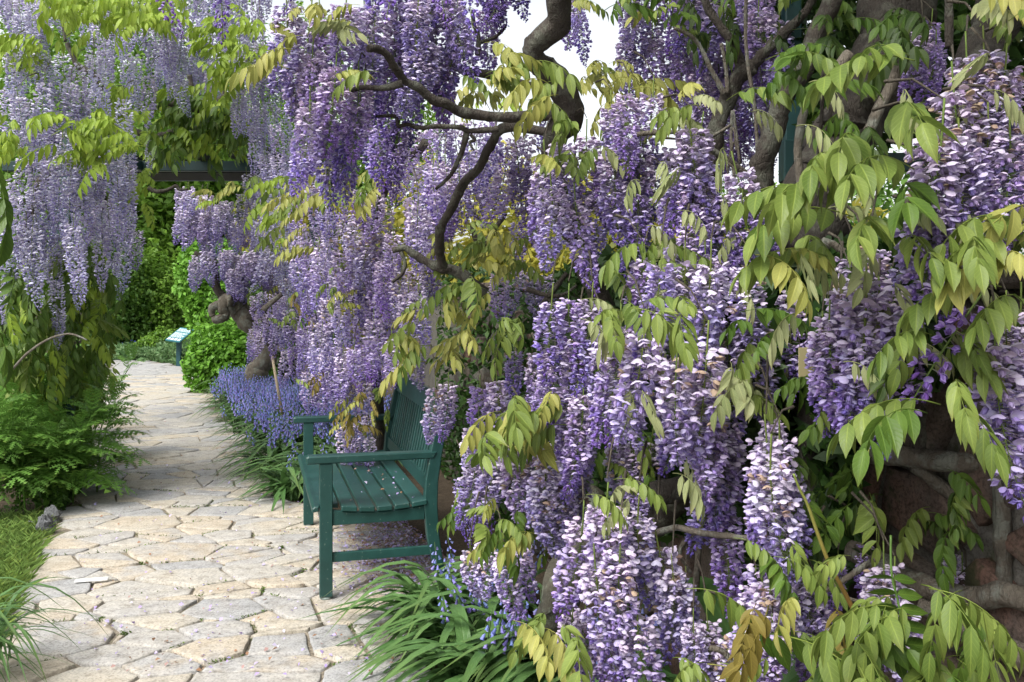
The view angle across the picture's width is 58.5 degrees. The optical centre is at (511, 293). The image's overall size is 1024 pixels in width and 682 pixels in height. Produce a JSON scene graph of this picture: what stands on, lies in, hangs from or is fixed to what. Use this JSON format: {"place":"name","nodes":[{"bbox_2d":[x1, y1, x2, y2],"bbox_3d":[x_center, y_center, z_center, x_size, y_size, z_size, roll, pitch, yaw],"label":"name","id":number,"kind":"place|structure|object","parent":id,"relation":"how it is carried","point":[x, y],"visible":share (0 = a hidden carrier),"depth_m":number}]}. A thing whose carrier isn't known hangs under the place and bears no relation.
{"place":"outdoors","nodes":[
{"label":"outdoors","id":0,"kind":"place"},
{"bbox_2d":[0,170,13,390],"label":"wisteria vine","id":1,"kind":"object","parent":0,"point":[6,250],"visible":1,"depth_m":1.85},
{"bbox_2d":[0,360,460,681],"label":"path","id":2,"kind":"structure","parent":0,"point":[174,437],"depth_m":4.53},
{"bbox_2d":[74,577,108,582],"bbox_3d":[-2.036,1.386,4.428,0.150,0.008,0.042,0,0,-14],"label":"paper scrap","id":3,"kind":"object","parent":2,"relation":"on","point":[92,579],"visible":1,"depth_m":4.42},
{"bbox_2d":[2,113,343,478],"bbox_3d":[-3.375,0.005,8.314,3.250,2.790,3.472,0,0,0],"label":"pergola","id":4,"kind":"object","parent":2,"relation":"on","point":[198,171],"visible":0.18,"depth_m":8.96},
{"bbox_2d":[2,464,454,668],"bbox_3d":[-1.875,1.403,5.085,3.257,0.038,4.930,0,0,0],"label":"moss","id":5,"kind":"object","parent":2,"relation":"on","point":[242,616],"visible":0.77,"depth_m":4.56},
{"bbox_2d":[78,405,451,675],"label":"fallen petals","id":6,"kind":"object","parent":2,"relation":"on","point":[408,531],"visible":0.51,"depth_m":4.74},
{"bbox_2d":[293,376,450,599],"bbox_3d":[-0.802,0.945,4.926,0.680,0.910,1.436,0,0,-16],"label":"garden bench","id":7,"kind":"object","parent":2,"relation":"on","point":[405,445],"visible":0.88,"depth_m":4.33},
{"bbox_2d":[0,308,665,681],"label":"ground","id":8,"kind":"structure","parent":0,"point":[446,497],"depth_m":6.08},
{"bbox_2d":[35,514,55,537],"bbox_3d":[-2.742,1.371,5.371,0.115,0.160,0.116,0,0,43],"label":"rock","id":9,"kind":"object","parent":8,"relation":"on","point":[45,521],"visible":0.56,"depth_m":5.34},
{"bbox_2d":[0,334,92,487],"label":"ferny plant","id":10,"kind":"object","parent":8,"relation":"on","point":[5,343],"visible":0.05,"depth_m":6.67},
{"bbox_2d":[0,397,95,513],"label":"ferny plant","id":11,"kind":"object","parent":8,"relation":"on","point":[31,441],"visible":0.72,"depth_m":5.83},
{"bbox_2d":[0,366,97,510],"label":"verge plants","id":12,"kind":"object","parent":8,"relation":"on","point":[43,501],"visible":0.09,"depth_m":5.92},
{"bbox_2d":[0,353,104,495],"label":"ferny plant","id":13,"kind":"object","parent":8,"relation":"on","point":[22,401],"visible":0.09,"depth_m":6.30},
{"bbox_2d":[44,505,61,524],"bbox_3d":[-2.839,1.376,5.645,0.111,0.151,0.106,0,0,6],"label":"rock","id":14,"kind":"object","parent":8,"relation":"on","point":[51,510],"visible":0.59,"depth_m":5.62},
{"bbox_2d":[0,577,113,681],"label":"grass tuft","id":15,"kind":"object","parent":8,"relation":"on","point":[4,624],"visible":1,"depth_m":3.33},
{"bbox_2d":[0,235,129,440],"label":"wisteria vine","id":16,"kind":"object","parent":8,"relation":"on","point":[33,367],"visible":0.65,"depth_m":6.15},
{"bbox_2d":[0,2,145,330],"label":"tree","id":17,"kind":"object","parent":8,"relation":"on","point":[2,25],"visible":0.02,"depth_m":31.59},
{"bbox_2d":[0,386,148,506],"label":"ferny plant","id":18,"kind":"object","parent":8,"relation":"on","point":[59,433],"visible":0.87,"depth_m":5.98},
{"bbox_2d":[10,342,147,456],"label":"ferny plant","id":19,"kind":"object","parent":8,"relation":"on","point":[123,377],"visible":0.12,"depth_m":7.83},
{"bbox_2d":[19,374,151,491],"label":"ferny plant","id":20,"kind":"object","parent":8,"relation":"on","point":[100,415],"visible":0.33,"depth_m":6.45},
{"bbox_2d":[75,216,155,343],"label":"shrub","id":21,"kind":"object","parent":8,"relation":"on","point":[132,320],"visible":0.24,"depth_m":22.80},
{"bbox_2d":[0,0,238,338],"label":"tree","id":22,"kind":"object","parent":8,"relation":"on","point":[168,197],"visible":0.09,"depth_m":26.17},
{"bbox_2d":[0,0,239,444],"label":"wisteria vine","id":23,"kind":"object","parent":8,"relation":"on","point":[85,151],"visible":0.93,"depth_m":5.80},
{"bbox_2d":[76,334,195,366],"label":"ground cover","id":24,"kind":"object","parent":8,"relation":"on","point":[163,352],"visible":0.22,"depth_m":19.14},
{"bbox_2d":[0,0,278,113],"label":"tree","id":25,"kind":"object","parent":8,"relation":"on","point":[54,51],"visible":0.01,"depth_m":35.56},
{"bbox_2d":[100,238,192,341],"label":"shrub","id":26,"kind":"object","parent":8,"relation":"on","point":[161,314],"visible":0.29,"depth_m":23.45},
{"bbox_2d":[133,325,186,347],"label":"shrub","id":27,"kind":"object","parent":8,"relation":"on","point":[151,340],"visible":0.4,"depth_m":21.01},
{"bbox_2d":[165,327,190,365],"bbox_3d":[-6.396,1.034,17.621,0.403,0.732,0.857,0,0,0],"label":"information board","id":28,"kind":"object","parent":8,"relation":"on","point":[179,335],"visible":0.95,"depth_m":17.59},
{"bbox_2d":[0,0,364,348],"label":"wisteria vine","id":29,"kind":"object","parent":8,"relation":"on","point":[187,135],"visible":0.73,"depth_m":7.29},
{"bbox_2d":[109,71,300,328],"bbox_3d":[-10.711,-3.016,29.961,8.500,9.140,6.133,0,0,0],"label":"tree","id":30,"kind":"object","parent":8,"relation":"on","point":[215,191],"visible":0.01,"depth_m":28.37},
{"bbox_2d":[171,238,256,339],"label":"hedge","id":31,"kind":"object","parent":8,"relation":"on","point":[195,308],"visible":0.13,"depth_m":16.34},
{"bbox_2d":[188,363,247,398],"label":"bluebell clump","id":32,"kind":"object","parent":8,"relation":"on","point":[227,373],"visible":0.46,"depth_m":12.19},
{"bbox_2d":[193,377,249,419],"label":"bluebell clump","id":33,"kind":"object","parent":8,"relation":"on","point":[233,403],"visible":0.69,"depth_m":10.23},
{"bbox_2d":[199,372,245,410],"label":"bluebell clump","id":34,"kind":"object","parent":8,"relation":"on","point":[223,394],"visible":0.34,"depth_m":11.25},
{"bbox_2d":[201,366,244,403],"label":"bluebell clump","id":35,"kind":"object","parent":8,"relation":"on","point":[225,381],"visible":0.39,"depth_m":11.65},
{"bbox_2d":[191,376,258,413],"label":"bluebell clump","id":36,"kind":"object","parent":8,"relation":"on","point":[217,396],"visible":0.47,"depth_m":10.64},
{"bbox_2d":[195,392,258,432],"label":"bluebell clump","id":37,"kind":"object","parent":8,"relation":"on","point":[238,411],"visible":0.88,"depth_m":9.20},
{"bbox_2d":[180,318,278,393],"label":"shrub","id":38,"kind":"object","parent":8,"relation":"on","point":[210,353],"visible":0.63,"depth_m":12.95},
{"bbox_2d":[172,181,297,406],"bbox_3d":[-3.402,-0.012,11.122,2.109,3.052,2.339,0,0,0],"label":"wisteria vine","id":39,"kind":"object","parent":8,"relation":"on","point":[233,302],"visible":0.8,"depth_m":11.44},
{"bbox_2d":[143,138,328,292],"bbox_3d":[-8.849,-2.070,29.981,6.840,7.066,4.888,0,0,0],"label":"tree","id":40,"kind":"object","parent":8,"relation":"on","point":[234,195],"visible":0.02,"depth_m":28.41},
{"bbox_2d":[209,397,288,447],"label":"bluebell clump","id":41,"kind":"object","parent":8,"relation":"on","point":[262,411],"visible":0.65,"depth_m":8.53},
{"bbox_2d":[218,377,279,421],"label":"bluebell clump","id":42,"kind":"object","parent":8,"relation":"on","point":[251,392],"visible":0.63,"depth_m":10.00},
{"bbox_2d":[228,376,275,420],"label":"bluebell clump","id":43,"kind":"object","parent":8,"relation":"on","point":[272,384],"visible":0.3,"depth_m":10.41},
{"bbox_2d":[212,399,294,454],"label":"bluebell clump","id":44,"kind":"object","parent":8,"relation":"on","point":[269,424],"visible":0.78,"depth_m":8.07},
{"bbox_2d":[204,428,302,479],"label":"bluebell clump","id":45,"kind":"object","parent":8,"relation":"on","point":[271,453],"visible":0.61,"depth_m":7.08},
{"bbox_2d":[213,454,302,514],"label":"bluebell clump","id":46,"kind":"object","parent":8,"relation":"on","point":[295,475],"visible":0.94,"depth_m":6.22},
{"bbox_2d":[225,382,296,424],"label":"bluebell clump","id":47,"kind":"object","parent":8,"relation":"on","point":[269,402],"visible":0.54,"depth_m":9.68},
{"bbox_2d":[201,274,326,384],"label":"shrub","id":48,"kind":"object","parent":8,"relation":"on","point":[278,353],"visible":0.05,"depth_m":14.31},
{"bbox_2d":[230,445,302,486],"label":"bluebell clump","id":49,"kind":"object","parent":8,"relation":"on","point":[284,453],"visible":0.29,"depth_m":6.79},
{"bbox_2d":[248,375,285,406],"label":"bluebell clump","id":50,"kind":"object","parent":8,"relation":"on","point":[269,386],"visible":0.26,"depth_m":10.83},
{"bbox_2d":[219,414,318,474],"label":"bluebell clump","id":51,"kind":"object","parent":8,"relation":"on","point":[282,446],"visible":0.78,"depth_m":7.40},
{"bbox_2d":[218,365,328,416],"bbox_3d":[-2.905,1.155,11.072,2.180,0.493,3.385,0,0,0],"label":"bluebell drift","id":52,"kind":"object","parent":8,"relation":"on","point":[264,387],"visible":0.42,"depth_m":10.45},
{"bbox_2d":[243,389,305,433],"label":"bluebell clump","id":53,"kind":"object","parent":8,"relation":"on","point":[286,403],"visible":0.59,"depth_m":9.12},
{"bbox_2d":[249,453,302,499],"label":"bluebell clump","id":54,"kind":"object","parent":8,"relation":"on","point":[285,463],"visible":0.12,"depth_m":6.43},
{"bbox_2d":[253,381,299,421],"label":"bluebell clump","id":55,"kind":"object","parent":8,"relation":"on","point":[283,394],"visible":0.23,"depth_m":9.90},
{"bbox_2d":[271,356,284,428],"bbox_3d":[-2.399,1.022,9.400,0.158,0.761,0.032,0,0,0],"label":"stake","id":56,"kind":"object","parent":8,"relation":"in","point":[276,382],"visible":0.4,"depth_m":9.39},
{"bbox_2d":[259,372,297,392],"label":"bluebell clump","id":57,"kind":"object","parent":8,"relation":"on","point":[281,380],"visible":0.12,"depth_m":11.25},
{"bbox_2d":[242,405,318,458],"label":"bluebell clump","id":58,"kind":"object","parent":8,"relation":"on","point":[300,426],"visible":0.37,"depth_m":7.80},
{"bbox_2d":[252,381,324,431],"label":"bluebell clump","id":59,"kind":"object","parent":8,"relation":"on","point":[291,402],"visible":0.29,"depth_m":9.65},
{"bbox_2d":[261,433,323,462],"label":"bluebell clump","id":60,"kind":"object","parent":8,"relation":"on","point":[315,451],"visible":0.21,"depth_m":7.12},
{"bbox_2d":[283,382,305,416],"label":"bluebell clump","id":61,"kind":"object","parent":8,"relation":"on","point":[298,394],"visible":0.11,"depth_m":10.41},
{"bbox_2d":[228,193,381,344],"bbox_3d":[-5.918,-0.702,26.006,5.309,4.464,3.738,0,0,0],"label":"tree","id":62,"kind":"object","parent":8,"relation":"on","point":[305,219],"visible":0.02,"depth_m":25.14},
{"bbox_2d":[284,443,336,470],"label":"bluebell clump","id":63,"kind":"object","parent":8,"relation":"on","point":[333,450],"visible":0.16,"depth_m":6.89},
{"bbox_2d":[282,396,341,436],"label":"bluebell clump","id":64,"kind":"object","parent":8,"relation":"on","point":[314,413],"visible":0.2,"depth_m":8.39},
{"bbox_2d":[285,408,340,444],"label":"bluebell clump","id":65,"kind":"object","parent":8,"relation":"on","point":[320,425],"visible":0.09,"depth_m":8.00},
{"bbox_2d":[285,405,352,449],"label":"bluebell clump","id":66,"kind":"object","parent":8,"relation":"on","point":[321,440],"visible":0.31,"depth_m":7.76},
{"bbox_2d":[277,471,362,504],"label":"bluebell clump","id":67,"kind":"object","parent":8,"relation":"on","point":[294,486],"visible":0.02,"depth_m":6.17},
{"bbox_2d":[291,401,350,435],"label":"bluebell clump","id":68,"kind":"object","parent":8,"relation":"on","point":[328,413],"visible":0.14,"depth_m":8.87},
{"bbox_2d":[289,414,370,453],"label":"bluebell clump","id":69,"kind":"object","parent":8,"relation":"on","point":[327,444],"visible":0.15,"depth_m":7.32},
{"bbox_2d":[235,0,447,258],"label":"tree","id":70,"kind":"object","parent":8,"relation":"on","point":[429,122],"visible":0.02,"depth_m":33.41},
{"bbox_2d":[246,138,441,468],"bbox_3d":[-1.446,0.186,6.411,2.172,2.456,4.872,0,0,0],"label":"wisteria vine","id":71,"kind":"object","parent":8,"relation":"on","point":[373,266],"visible":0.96,"depth_m":4.98},
{"bbox_2d":[318,424,397,460],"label":"bluebell clump","id":72,"kind":"object","parent":8,"relation":"on","point":[328,441],"visible":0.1,"depth_m":7.07},
{"bbox_2d":[328,392,392,443],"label":"bluebell clump","id":73,"kind":"object","parent":8,"relation":"on","point":[388,405],"visible":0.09,"depth_m":8.50},
{"bbox_2d":[336,425,401,464],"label":"bluebell clump","id":74,"kind":"object","parent":8,"relation":"on","point":[372,444],"visible":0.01,"depth_m":7.50},
{"bbox_2d":[348,390,390,413],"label":"bluebell clump","id":75,"kind":"object","parent":8,"relation":"on","point":[383,400],"visible":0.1,"depth_m":9.53},
{"bbox_2d":[360,393,390,437],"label":"bluebell clump","id":76,"kind":"object","parent":8,"relation":"on","point":[385,406],"visible":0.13,"depth_m":8.89},
{"bbox_2d":[296,542,496,659],"bbox_3d":[-0.458,1.238,3.817,0.829,0.402,1.032,0,0,0],"label":"bluebell clump","id":77,"kind":"object","parent":8,"relation":"on","point":[404,581],"visible":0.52,"depth_m":3.78},
{"bbox_2d":[155,0,687,638],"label":"wisteria vine","id":78,"kind":"object","parent":8,"relation":"on","point":[411,60],"visible":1,"depth_m":3.04},
{"bbox_2d":[335,555,534,679],"bbox_3d":[-0.270,1.251,3.569,1.007,0.396,0.994,0,0,0],"label":"bluebell clump","id":79,"kind":"object","parent":8,"relation":"on","point":[426,628],"visible":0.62,"depth_m":3.50},
{"bbox_2d":[341,149,537,371],"bbox_3d":[-0.750,-0.212,11.980,2.896,3.327,2.292,0,0,0],"label":"bush","id":80,"kind":"object","parent":8,"relation":"on","point":[400,218],"visible":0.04,"depth_m":11.74},
{"bbox_2d":[347,597,554,681],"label":"bluebell clump","id":81,"kind":"object","parent":8,"relation":"on","point":[426,650],"visible":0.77,"depth_m":3.14},
{"bbox_2d":[396,536,509,615],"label":"bluebell clump","id":82,"kind":"object","parent":8,"relation":"on","point":[455,574],"visible":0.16,"depth_m":4.15},
{"bbox_2d":[374,549,537,639],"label":"bluebell clump","id":83,"kind":"object","parent":8,"relation":"on","point":[493,601],"visible":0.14,"depth_m":3.73},
{"bbox_2d":[417,535,545,616],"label":"bluebell clump","id":84,"kind":"object","parent":8,"relation":"on","point":[539,571],"visible":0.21,"depth_m":4.06},
{"bbox_2d":[424,595,588,681],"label":"bluebell clump","id":85,"kind":"object","parent":8,"relation":"on","point":[493,649],"visible":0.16,"depth_m":3.22},
{"bbox_2d":[435,588,600,681],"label":"bluebell clump","id":86,"kind":"object","parent":8,"relation":"on","point":[501,663],"visible":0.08,"depth_m":3.09},
{"bbox_2d":[444,140,605,283],"bbox_3d":[0.259,-0.054,9.467,2.245,3.012,1.762,0,0,0],"label":"bush","id":87,"kind":"object","parent":8,"relation":"on","point":[507,221],"visible":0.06,"depth_m":9.22},
{"bbox_2d":[379,194,808,681],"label":"wisteria vine","id":88,"kind":"object","parent":8,"relation":"on","point":[701,413],"visible":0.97,"depth_m":2.32},
{"bbox_2d":[523,169,698,275],"bbox_3d":[0.984,0.165,8.166,1.877,2.575,1.469,0,0,0],"label":"bush","id":89,"kind":"object","parent":8,"relation":"on","point":[567,260],"visible":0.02,"depth_m":8.04},
{"bbox_2d":[527,597,694,681],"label":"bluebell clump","id":90,"kind":"object","parent":8,"relation":"on","point":[670,677],"visible":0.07,"depth_m":3.11},
{"bbox_2d":[612,158,749,237],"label":"bush","id":91,"kind":"object","parent":8,"relation":"on","point":[723,191],"depth_m":16.38},
{"bbox_2d":[526,0,857,340],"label":"wisteria vine","id":92,"kind":"object","parent":8,"relation":"on","point":[755,45],"visible":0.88,"depth_m":2.83},
{"bbox_2d":[403,266,1023,681],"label":"garden wall","id":93,"kind":"structure","parent":8,"relation":"on","point":[905,496],"depth_m":2.11},
{"bbox_2d":[637,576,735,662],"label":"broad leaf plant","id":94,"kind":"object","parent":93,"relation":"on","point":[724,624],"visible":0.13,"depth_m":2.35},
{"bbox_2d":[795,302,814,376],"bbox_3d":[0.690,0.087,2.159,0.045,0.240,0.024,0,0,-15],"label":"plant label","id":95,"kind":"object","parent":93,"relation":"attached to","point":[802,370],"visible":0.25,"depth_m":2.15},
{"bbox_2d":[772,635,890,681],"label":"broad leaf plant","id":96,"kind":"object","parent":93,"relation":"on","point":[791,676],"visible":0.09,"depth_m":2.10},
{"bbox_2d":[746,178,904,228],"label":"bush","id":97,"kind":"object","parent":8,"relation":"on","point":[889,197],"visible":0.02,"depth_m":19.53},
{"bbox_2d":[646,0,1023,681],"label":"wisteria vine","id":98,"kind":"object","parent":8,"relation":"on","point":[876,298],"visible":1,"depth_m":1.71},
{"bbox_2d":[845,198,889,227],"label":"bush","id":99,"kind":"object","parent":8,"relation":"on","point":[878,213],"depth_m":7.45},
{"bbox_2d":[778,0,1021,183],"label":"trellis post","id":100,"kind":"object","parent":8,"relation":"on","point":[786,152],"visible":0.18,"depth_m":2.97},
{"bbox_2d":[848,133,1023,254],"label":"bush","id":101,"kind":"object","parent":8,"relation":"on","point":[881,195],"visible":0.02,"depth_m":11.71},
{"bbox_2d":[0,0,1023,293],"label":"sky","id":102,"kind":"structure","parent":0,"point":[604,35]},
{"label":"lawn","id":103,"kind":"structure","parent":0,"visible":0},
{"bbox_2d":[0,381,60,504],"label":"ferny plant","id":104,"kind":"object","parent":103,"relation":"on","point":[10,403],"visible":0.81,"depth_m":5.67},
{"bbox_2d":[0,504,63,637],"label":"lawn grass","id":105,"kind":"structure","parent":103,"relation":"on","point":[19,535],"depth_m":4.85}
]}

